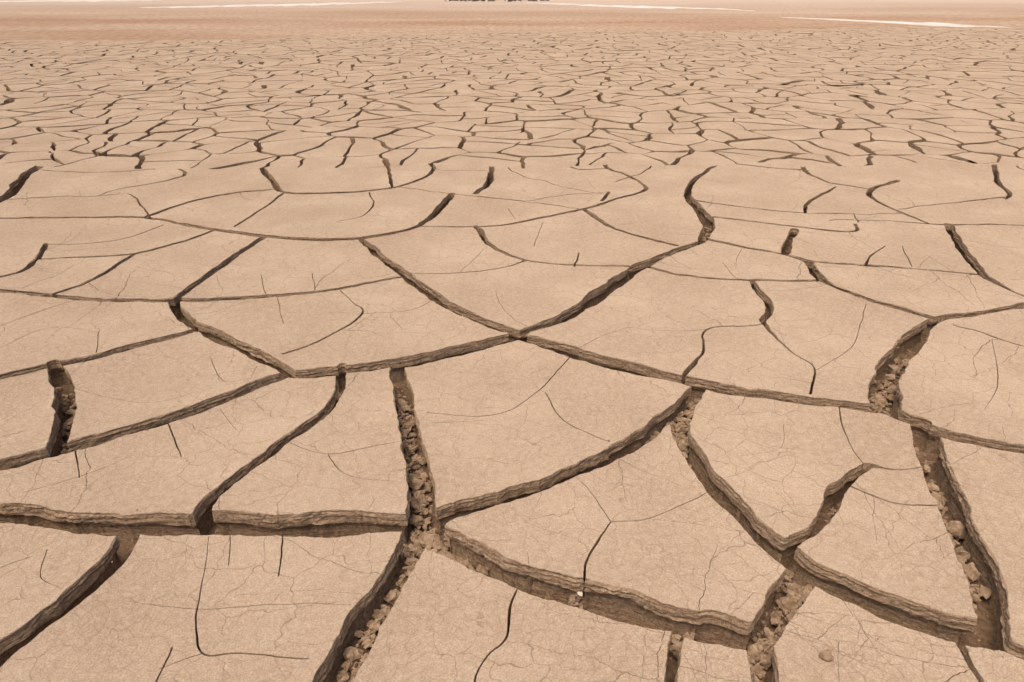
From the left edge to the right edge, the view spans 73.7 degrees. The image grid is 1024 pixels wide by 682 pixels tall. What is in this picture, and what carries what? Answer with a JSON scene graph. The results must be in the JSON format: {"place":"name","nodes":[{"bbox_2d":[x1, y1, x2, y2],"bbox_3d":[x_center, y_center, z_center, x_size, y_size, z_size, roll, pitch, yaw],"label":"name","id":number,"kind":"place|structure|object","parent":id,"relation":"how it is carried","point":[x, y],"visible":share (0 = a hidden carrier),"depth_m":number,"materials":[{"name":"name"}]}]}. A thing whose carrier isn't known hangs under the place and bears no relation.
{"place":"outdoors","nodes":[
{"label":"outdoors","id":0,"kind":"place"},
{"bbox_2d":[0,0,1023,681],"bbox_3d":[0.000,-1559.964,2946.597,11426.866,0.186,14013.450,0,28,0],"label":"ground","id":1,"kind":"structure","parent":0,"point":[162,20],"depth_m":29.58,"materials":[{"name":"soil"}]},
{"bbox_2d":[0,0,154,1],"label":"salt streak","id":2,"kind":"object","parent":1,"relation":"on","point":[74,0],"visible":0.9,"depth_m":56.63,"materials":[{"name":"white"}]},
{"bbox_2d":[139,2,386,7],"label":"salt streak","id":3,"kind":"object","parent":1,"relation":"on","point":[313,4],"visible":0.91,"depth_m":46.11,"materials":[{"name":"white"}]},
{"bbox_2d":[444,0,548,1],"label":"rock outcrop","id":4,"kind":"object","parent":1,"relation":"on","point":[494,0],"visible":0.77,"depth_m":55.34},
{"bbox_2d":[5,172,1004,681],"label":"mud clods","id":5,"kind":"object","parent":1,"relation":"on","point":[791,602],"visible":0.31,"depth_m":2.31,"materials":[{"name":"brown soil"}]},
{"bbox_2d":[0,25,1023,681],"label":"cracked mud","id":6,"kind":"structure","parent":1,"relation":"on","point":[558,317],"depth_m":3.34,"materials":[{"name":"beige soil"}]},
{"bbox_2d":[818,649,833,661],"bbox_3d":[0.834,0.837,1.812,0.041,0.043,0.026,0,28,0],"label":"mud lump","id":7,"kind":"object","parent":6,"relation":"on","point":[825,655],"visible":1,"depth_m":1.80,"materials":[{"name":"beige soil"}]},
{"bbox_2d":[525,2,754,10],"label":"salt streak","id":8,"kind":"object","parent":1,"relation":"on","point":[636,6],"visible":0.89,"depth_m":44.17,"materials":[{"name":"white"}]},
{"bbox_2d":[782,17,997,27],"bbox_3d":[16.836,-12.543,27.189,3.154,0.175,13.981,-17,32,-29],"label":"salt streak","id":9,"kind":"object","parent":1,"relation":"on","point":[936,24],"visible":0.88,"depth_m":27.35,"materials":[{"name":"white"}]}
]}

